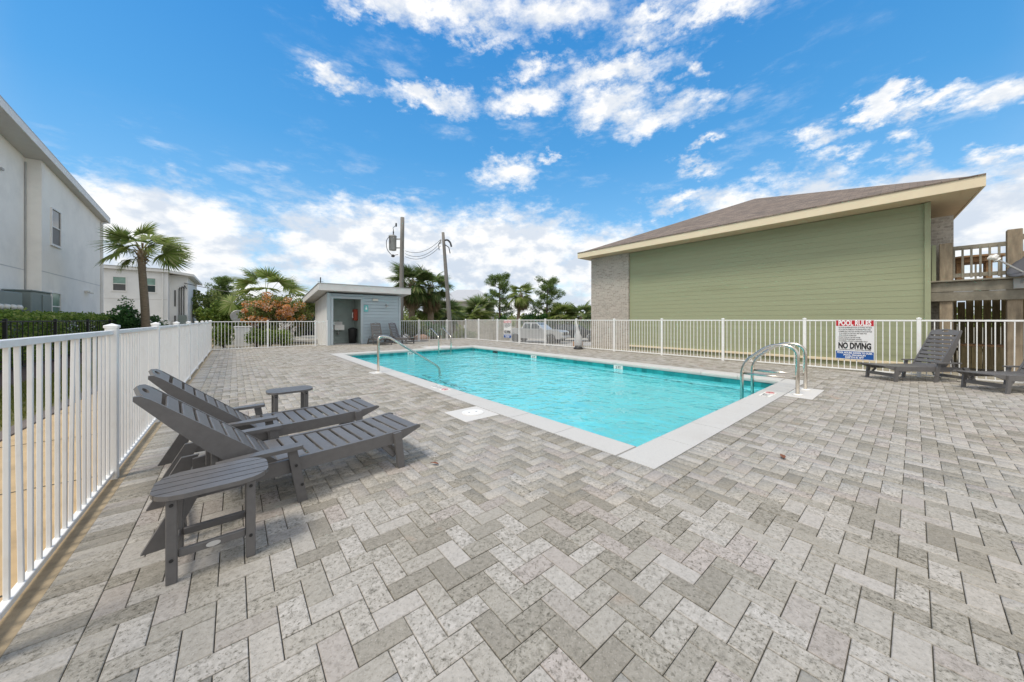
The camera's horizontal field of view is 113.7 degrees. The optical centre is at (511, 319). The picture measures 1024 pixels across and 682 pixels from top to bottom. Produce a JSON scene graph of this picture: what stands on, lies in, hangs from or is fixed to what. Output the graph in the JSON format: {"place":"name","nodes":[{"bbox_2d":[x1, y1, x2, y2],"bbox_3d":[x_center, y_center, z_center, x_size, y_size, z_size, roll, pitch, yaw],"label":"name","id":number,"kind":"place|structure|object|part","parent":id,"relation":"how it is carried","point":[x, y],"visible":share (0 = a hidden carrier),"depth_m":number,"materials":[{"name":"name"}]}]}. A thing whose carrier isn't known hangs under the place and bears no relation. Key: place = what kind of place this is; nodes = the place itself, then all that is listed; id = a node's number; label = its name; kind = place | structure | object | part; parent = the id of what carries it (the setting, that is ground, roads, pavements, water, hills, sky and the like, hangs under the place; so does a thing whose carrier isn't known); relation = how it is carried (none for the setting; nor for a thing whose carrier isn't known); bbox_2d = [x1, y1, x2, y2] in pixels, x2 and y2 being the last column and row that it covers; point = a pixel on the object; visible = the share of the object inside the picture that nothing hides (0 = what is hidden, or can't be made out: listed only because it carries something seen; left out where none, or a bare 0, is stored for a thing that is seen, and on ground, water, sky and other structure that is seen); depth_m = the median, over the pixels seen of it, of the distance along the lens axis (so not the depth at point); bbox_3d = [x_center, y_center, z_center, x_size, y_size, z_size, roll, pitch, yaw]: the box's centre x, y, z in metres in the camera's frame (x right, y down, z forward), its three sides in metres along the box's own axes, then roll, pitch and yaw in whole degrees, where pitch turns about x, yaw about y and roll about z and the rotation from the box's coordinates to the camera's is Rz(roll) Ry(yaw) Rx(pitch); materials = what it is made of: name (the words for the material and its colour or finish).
{"place":"outdoors","nodes":[
{"label":"outdoors","id":0,"kind":"place"},
{"bbox_2d":[0,359,97,426],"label":"grass","id":1,"kind":"structure","parent":0,"point":[24,386],"depth_m":5.82,"materials":[{"name":"green plant"}]},
{"bbox_2d":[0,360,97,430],"bbox_3d":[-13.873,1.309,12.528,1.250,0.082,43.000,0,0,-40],"label":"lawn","id":2,"kind":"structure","parent":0,"point":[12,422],"depth_m":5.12,"materials":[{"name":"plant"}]},
{"bbox_2d":[87,221,194,327],"bbox_3d":[-17.729,-1.663,16.048,4.081,5.931,2.760,0,0,3],"label":"fan palm","id":3,"kind":"object","parent":2,"relation":"on","point":[174,255],"visible":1,"depth_m":15.88,"materials":[{"name":"green plant"}]},
{"bbox_2d":[150,315,168,326],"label":"evergreen shrub","id":4,"kind":"object","parent":2,"relation":"on","point":[156,319],"visible":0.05,"depth_m":17.15,"materials":[{"name":"green plant"}]},
{"bbox_2d":[0,385,97,441],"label":"path","id":5,"kind":"structure","parent":0,"point":[24,424],"depth_m":4.21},
{"bbox_2d":[0,339,215,601],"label":"sidewalk","id":6,"kind":"structure","parent":0,"point":[13,537],"depth_m":2.54,"materials":[{"name":"beige concrete"}]},
{"bbox_2d":[0,0,1023,316],"label":"sky","id":7,"kind":"structure","parent":0,"point":[294,137],"materials":[{"name":"blue"}]},
{"bbox_2d":[212,324,1023,384],"bbox_3d":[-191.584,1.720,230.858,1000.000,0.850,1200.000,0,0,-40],"label":"ground","id":8,"kind":"structure","parent":0,"point":[232,345],"depth_m":11.44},
{"bbox_2d":[0,350,97,388],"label":"planting bed","id":9,"kind":"object","parent":8,"relation":"on","point":[24,372],"depth_m":8.62,"materials":[{"name":"green plant"}]},
{"bbox_2d":[1,289,52,353],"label":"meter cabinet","id":10,"kind":"object","parent":9,"relation":"on","point":[33,300],"visible":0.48,"depth_m":12.54,"materials":[{"name":"grey metal"}]},
{"bbox_3d":[-18.463,0.050,13.267,0.028,2.000,0.800,0,0,-40],"label":"door","id":11,"kind":"part","parent":10,"relation":"part of","materials":[{"name":"grey metal"}]},
{"bbox_2d":[0,307,115,369],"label":"clipped hedge","id":12,"kind":"object","parent":9,"relation":"on","point":[10,314],"visible":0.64,"depth_m":10.22,"materials":[{"name":"green plant"}]},
{"bbox_2d":[0,319,123,371],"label":"iron fence","id":13,"kind":"object","parent":9,"relation":"on","point":[5,328],"visible":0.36,"depth_m":9.94,"materials":[{"name":"black metal"}]},
{"bbox_2d":[105,295,150,328],"bbox_3d":[-18.409,0.094,15.947,1.364,2.512,1.527,0,0,23],"label":"evergreen shrub","id":14,"kind":"object","parent":9,"relation":"on","point":[128,318],"visible":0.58,"depth_m":15.73,"materials":[{"name":"green plant"}]},
{"bbox_2d":[150,320,171,324],"bbox_3d":[-25.184,0.632,23.770,0.132,1.276,15.382,0,0,-40],"label":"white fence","id":15,"kind":"object","parent":9,"relation":"on","point":[169,321],"visible":0.16,"depth_m":26.67,"materials":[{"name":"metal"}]},
{"bbox_2d":[0,95,109,348],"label":"stucco house","id":16,"kind":"structure","parent":8,"relation":"on","point":[54,216],"depth_m":13.70,"materials":[{"name":"paint"}]},
{"bbox_2d":[0,290,23,337],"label":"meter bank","id":17,"kind":"structure","parent":16,"relation":"attached to","point":[12,300],"depth_m":11.29,"materials":[{"name":"grey metal"}]},
{"bbox_2d":[50,207,61,248],"bbox_3d":[-19.828,-3.965,14.545,0.059,1.630,1.090,0,0,-40],"label":"window","id":18,"kind":"structure","parent":16,"relation":"in","point":[55,215],"depth_m":14.52,"materials":[{"name":"white glass"}]},
{"bbox_2d":[51,292,61,312],"bbox_3d":[-19.834,-0.570,14.540,0.044,1.240,1.010,0,0,-40],"label":"window","id":19,"kind":"structure","parent":16,"relation":"in","point":[56,297],"depth_m":14.60,"materials":[{"name":"white glass"}]},
{"bbox_2d":[103,264,202,324],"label":"stucco house","id":20,"kind":"structure","parent":8,"relation":"on","point":[170,293],"depth_m":27.61,"materials":[{"name":"paint"}]},
{"bbox_2d":[112,276,127,291],"bbox_3d":[-30.896,-2.810,26.300,0.840,1.200,0.059,0,0,-40],"label":"window","id":21,"kind":"structure","parent":20,"relation":"in","point":[119,283],"depth_m":26.32,"materials":[{"name":"glass"}]},
{"bbox_2d":[147,278,155,292],"bbox_3d":[-29.608,-2.820,27.379,0.640,1.220,0.044,0,0,-40],"label":"window","id":22,"kind":"structure","parent":20,"relation":"in","point":[151,282],"depth_m":27.42,"materials":[{"name":"white glass"}]},
{"bbox_2d":[185,283,282,299],"bbox_3d":[-24.332,-2.474,29.707,8.746,1.506,0.055,0,0,-6],"label":"overhead wire","id":23,"kind":"object","parent":20,"relation":"attached to","point":[219,290],"visible":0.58,"depth_m":29.48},
{"bbox_2d":[191,289,235,325],"bbox_3d":[-30.831,-0.861,33.815,4.880,4.446,5.098,0,0,-40],"label":"broadleaf tree","id":24,"kind":"object","parent":8,"relation":"on","point":[203,300],"visible":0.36,"depth_m":33.16,"materials":[{"name":"green plant"}]},
{"bbox_2d":[193,299,243,327],"bbox_3d":[-23.650,-0.145,27.169,3.025,3.027,3.702,0,0,23],"label":"broadleaf tree","id":25,"kind":"object","parent":8,"relation":"on","point":[212,314],"visible":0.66,"depth_m":26.32,"materials":[{"name":"green plant"}]},
{"bbox_2d":[203,275,239,307],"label":"pine tree","id":26,"kind":"object","parent":8,"relation":"on","point":[223,282],"visible":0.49,"depth_m":37.53,"materials":[{"name":"green plant"}]},
{"bbox_2d":[212,323,234,347],"bbox_3d":[-12.904,0.704,14.883,0.947,1.133,1.152,0,0,-40],"label":"clipped shrub","id":27,"kind":"object","parent":8,"relation":"on","point":[224,334],"visible":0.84,"depth_m":14.68,"materials":[{"name":"green plant"}]},
{"bbox_2d":[213,292,257,325],"bbox_3d":[-27.320,-0.743,34.145,4.375,4.213,4.801,0,0,36],"label":"broadleaf tree","id":28,"kind":"object","parent":8,"relation":"on","point":[241,297],"visible":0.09,"depth_m":33.95,"materials":[{"name":"green plant"}]},
{"bbox_2d":[230,310,240,325],"bbox_3d":[-15.987,0.372,19.499,0.720,1.856,0.070,0,0,-40],"label":"round marker","id":29,"kind":"object","parent":8,"relation":"on","point":[233,316],"visible":0.47,"depth_m":19.40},
{"bbox_2d":[234,326,251,346],"bbox_3d":[-13.116,0.815,16.275,0.680,0.990,0.600,0,0,-40],"label":"utility box","id":30,"kind":"object","parent":8,"relation":"on","point":[241,336],"visible":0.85,"depth_m":16.04,"materials":[{"name":"grey metal"}]},
{"bbox_2d":[244,328,266,346],"bbox_3d":[-11.723,0.810,15.355,0.969,0.914,1.022,0,0,-40],"label":"clipped shrub","id":31,"kind":"object","parent":8,"relation":"on","point":[253,336],"visible":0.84,"depth_m":15.21,"materials":[{"name":"green plant"}]},
{"bbox_2d":[219,266,310,315],"bbox_3d":[-17.620,-1.303,24.180,5.597,5.329,5.038,0,0,19],"label":"fan palm","id":32,"kind":"object","parent":8,"relation":"on","point":[289,285],"visible":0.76,"depth_m":23.39,"materials":[{"name":"green plant"}]},
{"bbox_2d":[255,328,281,345],"bbox_3d":[-11.438,0.836,15.723,1.096,0.870,0.937,0,0,-40],"label":"clipped shrub","id":33,"kind":"object","parent":8,"relation":"on","point":[276,339],"visible":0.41,"depth_m":15.59,"materials":[{"name":"green plant"}]},
{"bbox_2d":[236,292,314,343],"bbox_3d":[-12.555,-0.097,17.980,3.576,2.804,2.621,0,0,-22],"label":"flowering shrub","id":34,"kind":"object","parent":8,"relation":"on","point":[286,308],"visible":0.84,"depth_m":17.41,"materials":[{"name":"green plant"}]},
{"bbox_2d":[271,329,292,345],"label":"clipped shrub","id":35,"kind":"object","parent":8,"relation":"on","point":[288,335],"visible":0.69,"depth_m":16.06,"materials":[{"name":"green plant"}]},
{"bbox_2d":[278,322,295,344],"bbox_3d":[-11.403,0.692,16.852,0.781,1.202,0.790,0,0,-8],"label":"white flowering shrub","id":36,"kind":"object","parent":8,"relation":"on","point":[289,326],"visible":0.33,"depth_m":16.88,"materials":[{"name":"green plant"}]},
{"bbox_2d":[290,339,316,341],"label":"parking kerb","id":37,"kind":"structure","parent":8,"relation":"on","point":[301,340],"depth_m":17.55,"materials":[{"name":"concrete"}]},
{"bbox_2d":[296,298,314,316],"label":"broadleaf tree","id":38,"kind":"object","parent":8,"relation":"on","point":[301,300],"visible":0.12,"depth_m":32.24,"materials":[{"name":"green plant"}]},
{"bbox_2d":[386,217,403,336],"bbox_3d":[-7.912,-2.560,22.742,1.132,8.824,0.535,0,0,4],"label":"utility pole","id":39,"kind":"object","parent":8,"relation":"on","point":[392,242],"visible":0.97,"depth_m":22.66,"materials":[{"name":"brown wood"}]},
{"bbox_2d":[385,261,433,339],"bbox_3d":[-7.377,-1.242,24.546,3.657,5.801,3.934,0,0,5],"label":"fan palm","id":40,"kind":"object","parent":8,"relation":"on","point":[409,273],"visible":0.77,"depth_m":24.02,"materials":[{"name":"green plant"}]},
{"bbox_2d":[401,316,428,337],"bbox_3d":[-6.388,0.514,21.056,2.320,1.522,1.655,0,0,-40],"label":"fence bush","id":41,"kind":"object","parent":8,"relation":"on","point":[410,327],"visible":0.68,"depth_m":20.76,"materials":[{"name":"green plant"}]},
{"bbox_2d":[410,334,428,340],"bbox_3d":[-5.635,1.091,20.538,0.978,0.380,1.060,0,0,13],"label":"boulder","id":42,"kind":"object","parent":8,"relation":"on","point":[424,337],"visible":0.52,"depth_m":20.20,"materials":[{"name":"stone"}]},
{"bbox_2d":[407,300,446,324],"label":"fan palm","id":43,"kind":"object","parent":8,"relation":"on","point":[420,314],"visible":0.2,"depth_m":26.12,"materials":[{"name":"green plant"}]},
{"bbox_2d":[416,321,444,338],"bbox_3d":[-5.363,0.741,22.438,2.901,1.394,1.531,0,0,-40],"label":"fence bush","id":44,"kind":"object","parent":8,"relation":"on","point":[435,329],"visible":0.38,"depth_m":22.25,"materials":[{"name":"green plant"}]},
{"bbox_2d":[410,262,454,338],"bbox_3d":[-5.854,-1.223,24.925,3.835,5.963,3.800,0,0,-40],"label":"fan palm","id":45,"kind":"object","parent":8,"relation":"on","point":[432,301],"visible":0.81,"depth_m":24.47,"materials":[{"name":"green plant"}]},
{"bbox_2d":[438,232,452,338],"bbox_3d":[-4.440,-2.147,22.479,1.019,7.419,0.322,0,0,-7],"label":"utility pole","id":46,"kind":"object","parent":8,"relation":"on","point":[448,305],"visible":0.92,"depth_m":22.36,"materials":[{"name":"brown wood"}]},
{"bbox_2d":[435,298,467,331],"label":"fan palm","id":47,"kind":"object","parent":8,"relation":"on","point":[454,305],"visible":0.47,"depth_m":26.99,"materials":[{"name":"green plant"}]},
{"bbox_2d":[454,329,477,338],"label":"fence bush","id":48,"kind":"object","parent":8,"relation":"on","point":[470,334],"visible":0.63,"depth_m":23.48,"materials":[{"name":"green plant"}]},
{"bbox_2d":[442,290,493,320],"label":"house","id":49,"kind":"structure","parent":8,"relation":"on","point":[459,295],"depth_m":73.56,"materials":[{"name":"white metal"}]},
{"bbox_2d":[403,334,590,345],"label":"car park","id":50,"kind":"structure","parent":8,"relation":"on","point":[569,341],"depth_m":32.68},
{"bbox_2d":[435,309,464,338],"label":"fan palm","id":51,"kind":"object","parent":50,"relation":"on","point":[452,311],"visible":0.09,"depth_m":33.24,"materials":[{"name":"green plant"}]},
{"bbox_2d":[456,305,494,320],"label":"fan palm","id":52,"kind":"object","parent":50,"relation":"on","point":[476,312],"visible":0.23,"depth_m":36.44,"materials":[{"name":"green plant"}]},
{"bbox_2d":[461,293,499,320],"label":"fan palm","id":53,"kind":"object","parent":50,"relation":"on","point":[478,300],"visible":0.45,"depth_m":37.97,"materials":[{"name":"green plant"}]},
{"bbox_2d":[454,321,509,340],"bbox_3d":[-3.120,1.128,33.752,5.940,2.014,0.213,0,0,-11],"label":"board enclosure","id":54,"kind":"object","parent":50,"relation":"on","point":[472,326],"visible":0.34,"depth_m":33.99,"materials":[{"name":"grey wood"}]},
{"bbox_2d":[482,272,518,317],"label":"tree","id":55,"kind":"object","parent":50,"relation":"on","point":[501,280],"visible":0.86,"depth_m":41.19,"materials":[{"name":"green plant"}]},
{"bbox_2d":[493,315,507,320],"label":"bush","id":56,"kind":"object","parent":50,"relation":"on","point":[502,318],"visible":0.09,"depth_m":38.32,"materials":[{"name":"green plant"}]},
{"bbox_2d":[521,311,543,325],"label":"bush","id":57,"kind":"object","parent":50,"relation":"on","point":[529,317],"visible":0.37,"depth_m":39.23,"materials":[{"name":"green plant"}]},
{"bbox_2d":[512,322,569,343],"bbox_3d":[2.271,1.195,31.395,6.080,1.880,2.400,0,0,30],"label":"pickup truck","id":58,"kind":"object","parent":50,"relation":"on","point":[542,333],"visible":0.74,"depth_m":30.51,"materials":[{"name":"silver metal"}]},
{"bbox_2d":[535,313,555,327],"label":"bush","id":59,"kind":"object","parent":50,"relation":"on","point":[543,316],"visible":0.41,"depth_m":39.80,"materials":[{"name":"green plant"}]},
{"bbox_2d":[528,275,565,318],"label":"pine tree","id":60,"kind":"object","parent":50,"relation":"on","point":[548,286],"visible":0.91,"depth_m":41.13,"materials":[{"name":"green plant"}]},
{"bbox_2d":[546,300,578,328],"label":"fan palm","id":61,"kind":"object","parent":50,"relation":"on","point":[560,306],"visible":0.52,"depth_m":39.70,"materials":[{"name":"green plant"}]},
{"bbox_2d":[554,324,590,341],"bbox_3d":[6.464,1.295,33.413,4.800,1.680,2.200,0,0,14],"label":"parked car","id":62,"kind":"object","parent":50,"relation":"on","point":[584,332],"visible":0.3,"depth_m":32.61,"materials":[{"name":"paint"}]},
{"bbox_2d":[564,299,590,336],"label":"fan palm","id":63,"kind":"object","parent":50,"relation":"on","point":[586,307],"visible":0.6,"depth_m":39.21,"materials":[{"name":"green plant"}]},
{"bbox_2d":[0,339,1023,681],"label":"pool deck","id":64,"kind":"structure","parent":8,"relation":"on","point":[868,529],"depth_m":1.77,"materials":[{"name":"concrete"}]},
{"bbox_2d":[0,320,211,619],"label":"pool fence","id":65,"kind":"object","parent":64,"relation":"on","point":[128,359],"visible":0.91,"depth_m":2.00,"materials":[{"name":"white metal"}]},
{"bbox_2d":[150,457,267,585],"bbox_3d":[-1.578,1.037,1.773,0.456,0.426,0.330,0,0,-40],"label":"side table","id":66,"kind":"object","parent":64,"relation":"on","point":[173,491],"visible":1,"depth_m":1.73,"materials":[{"name":"grey plastic"}]},
{"bbox_2d":[148,369,378,478],"bbox_3d":[-2.245,0.820,3.225,1.715,0.860,0.700,0,0,-45],"label":"sun lounger","id":67,"kind":"object","parent":64,"relation":"on","point":[357,408],"visible":0.79,"depth_m":2.96,"materials":[{"name":"grey plastic"}]},
{"bbox_2d":[210,320,327,349],"bbox_3d":[-10.530,0.642,14.783,4.243,1.256,0.078,0,0,-40],"label":"pool fence","id":68,"kind":"object","parent":64,"relation":"on","point":[314,321],"visible":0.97,"depth_m":14.77,"materials":[{"name":"white metal"}]},
{"bbox_2d":[133,384,419,555],"bbox_3d":[-1.613,0.820,2.565,0.700,0.860,1.715,0,0,44],"label":"sun lounger","id":69,"kind":"object","parent":64,"relation":"on","point":[218,441],"visible":0.94,"depth_m":2.28,"materials":[{"name":"grey plastic"}]},
{"bbox_2d":[266,385,312,419],"bbox_3d":[-2.637,1.037,3.968,0.456,0.426,0.330,0,0,-41],"label":"side table","id":70,"kind":"object","parent":64,"relation":"on","point":[274,393],"visible":0.55,"depth_m":3.95,"materials":[{"name":"grey plastic"}]},
{"bbox_2d":[302,282,410,345],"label":"pool house","id":71,"kind":"structure","parent":64,"relation":"on","point":[334,302],"depth_m":17.53,"materials":[{"name":"paint"}]},
{"bbox_2d":[333,320,343,334],"bbox_3d":[-9.052,0.428,17.445,0.450,0.780,0.450,0,0,-40],"label":"utility sink","id":72,"kind":"object","parent":71,"relation":"attached to","point":[338,325],"visible":0.98,"depth_m":17.36,"materials":[{"name":"white plastic"}]},
{"bbox_2d":[348,327,356,342],"bbox_3d":[-8.375,0.823,17.545,0.450,0.825,0.443,0,0,-40],"label":"waste bin","id":73,"kind":"object","parent":71,"relation":"on","point":[352,333],"visible":0.98,"depth_m":17.39,"materials":[{"name":"black plastic"}]},
{"bbox_2d":[352,309,357,320],"bbox_3d":[-8.315,-0.250,17.634,0.254,0.600,0.380,0,0,-40],"label":"emergency phone","id":74,"kind":"object","parent":71,"relation":"attached to","point":[355,315],"visible":1,"depth_m":17.52,"materials":[{"name":"red plastic"}]},
{"bbox_2d":[367,323,391,344],"bbox_3d":[-6.659,0.700,16.856,1.675,1.100,0.700,0,0,44],"label":"sun lounger","id":75,"kind":"object","parent":64,"relation":"on","point":[373,338],"visible":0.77,"depth_m":17.02,"materials":[{"name":"grey plastic"}]},
{"bbox_2d":[385,323,416,343],"bbox_3d":[-5.880,0.700,17.575,1.675,1.100,0.700,0,0,20],"label":"sun lounger","id":76,"kind":"object","parent":64,"relation":"on","point":[392,331],"visible":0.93,"depth_m":17.57,"materials":[{"name":"grey plastic"}]},
{"bbox_2d":[375,335,440,373],"bbox_3d":[-2.563,1.261,8.425,1.721,1.779,0.144,0,0,-40],"label":"stair handrail","id":77,"kind":"object","parent":64,"relation":"on","point":[399,343],"visible":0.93,"depth_m":8.08,"materials":[{"name":"silver metal"}]},
{"bbox_2d":[403,320,465,340],"bbox_3d":[-4.753,0.632,20.291,4.578,1.276,0.078,0,0,-40],"label":"pool fence","id":78,"kind":"object","parent":64,"relation":"on","point":[446,329],"visible":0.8,"depth_m":20.35,"materials":[{"name":"white metal"}]},
{"bbox_2d":[429,328,451,352],"bbox_3d":[-3.259,1.262,15.091,0.740,1.777,1.048,0,0,-40],"label":"pool ladder","id":79,"kind":"object","parent":64,"relation":"attached to","point":[441,338],"visible":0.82,"depth_m":14.96,"materials":[{"name":"silver metal"}]},
{"bbox_2d":[462,409,482,415],"bbox_3d":[-0.527,1.242,4.487,0.290,0.010,0.288,0,0,-40],"label":"skimmer lid","id":80,"kind":"object","parent":64,"relation":"on","point":[471,412],"visible":1,"depth_m":4.46,"materials":[{"name":"white plastic"}]},
{"bbox_2d":[332,345,807,469],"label":"swimming pool","id":81,"kind":"structure","parent":64,"relation":"in","point":[656,453],"depth_m":4.91,"materials":[{"name":"paint"}]},
{"bbox_2d":[358,350,763,446],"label":"water","id":82,"kind":"structure","parent":81,"relation":"in","point":[635,408],"depth_m":6.89,"materials":[{"name":"teal liquid"}]},
{"bbox_2d":[574,323,582,348],"bbox_3d":[2.807,0.692,14.155,0.400,1.104,0.394,0,0,-40],"label":"pool lift","id":83,"kind":"object","parent":64,"relation":"on","point":[578,340],"visible":0.98,"depth_m":14.05,"materials":[{"name":"white plastic"}]},
{"bbox_2d":[465,317,1023,383],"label":"pool fence","id":84,"kind":"object","parent":64,"relation":"on","point":[482,329],"visible":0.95,"depth_m":9.75,"materials":[{"name":"white metal"}]},
{"bbox_2d":[504,320,510,337],"bbox_3d":[-0.249,0.515,18.343,0.009,0.970,0.650,0,0,-40],"label":"pool rules sign","id":85,"kind":"object","parent":84,"relation":"attached to","point":[507,328],"visible":1,"depth_m":18.34,"materials":[{"name":"white plastic"}]},
{"bbox_2d":[835,320,874,360],"bbox_3d":[8.272,0.482,8.075,0.009,0.955,0.662,0,0,-40],"label":"pool rules sign","id":86,"kind":"object","parent":84,"relation":"attached to","point":[854,339],"visible":1,"depth_m":8.06,"materials":[{"name":"white plastic"}]},
{"bbox_2d":[740,344,802,397],"bbox_3d":[4.495,1.281,5.827,0.146,1.739,0.890,0,0,-40],"label":"grab rail","id":87,"kind":"object","parent":64,"relation":"on","point":[796,378],"visible":0.9,"depth_m":5.73,"materials":[{"name":"silver metal"}]},
{"bbox_2d":[751,342,810,393],"bbox_3d":[4.972,1.281,6.223,0.146,1.739,0.890,0,0,-40],"label":"grab rail","id":88,"kind":"object","parent":64,"relation":"on","point":[804,373],"visible":0.84,"depth_m":6.10,"materials":[{"name":"silver metal"}]},
{"bbox_2d":[859,329,976,382],"bbox_3d":[8.374,0.720,6.959,1.675,1.061,0.700,0,0,4],"label":"sun lounger","id":89,"kind":"object","parent":64,"relation":"on","point":[937,367],"visible":0.98,"depth_m":6.82,"materials":[{"name":"grey plastic"}]},
{"bbox_2d":[953,360,1023,393],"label":"sun lounger","id":90,"kind":"object","parent":64,"relation":"on","point":[1009,377],"visible":1,"depth_m":5.95,"materials":[{"name":"grey plastic"}]},
{"bbox_2d":[505,281,535,327],"bbox_3d":[1.019,-1.061,38.861,4.132,6.494,3.991,0,0,-40],"label":"fan palm","id":91,"kind":"object","parent":8,"relation":"on","point":[520,303],"visible":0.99,"depth_m":38.48,"materials":[{"name":"green plant"}]},
{"bbox_2d":[198,306,1000,326],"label":"distant woods","id":92,"kind":"object","parent":8,"relation":"on","point":[512,318],"visible":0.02,"depth_m":97.59,"materials":[{"name":"green plant"}]},
{"bbox_2d":[578,173,985,368],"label":"green building","id":93,"kind":"structure","parent":8,"relation":"on","point":[863,253],"depth_m":10.42,"materials":[{"name":"green wood"}]},
{"bbox_2d":[931,228,1023,372],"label":"timber deck","id":94,"kind":"structure","parent":8,"relation":"on","point":[947,287],"depth_m":7.76,"materials":[{"name":"brown wood"}]},
{"bbox_2d":[955,253,1004,279],"bbox_3d":[12.169,-1.312,8.825,0.924,0.685,0.924,0,0,-40],"label":"picnic table","id":95,"kind":"object","parent":94,"relation":"on","point":[967,262],"visible":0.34,"depth_m":8.65,"materials":[{"name":"orange wood"}]},
{"bbox_2d":[987,254,1023,288],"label":"satellite dish","id":96,"kind":"object","parent":94,"relation":"attached to","point":[1015,269],"visible":1,"depth_m":7.36,"materials":[{"name":"grey metal"}]},
{"bbox_2d":[958,343,1003,369],"bbox_3d":[12.059,0.932,8.487,0.500,0.615,0.840,0,0,-40],"label":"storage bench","id":97,"kind":"object","parent":8,"relation":"on","point":[990,355],"visible":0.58,"depth_m":8.41,"materials":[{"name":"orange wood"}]},
{"bbox_2d":[954,299,1023,361],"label":"board fence","id":98,"kind":"object","parent":8,"relation":"on","point":[973,310],"visible":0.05,"depth_m":9.83,"materials":[{"name":"brown wood"}]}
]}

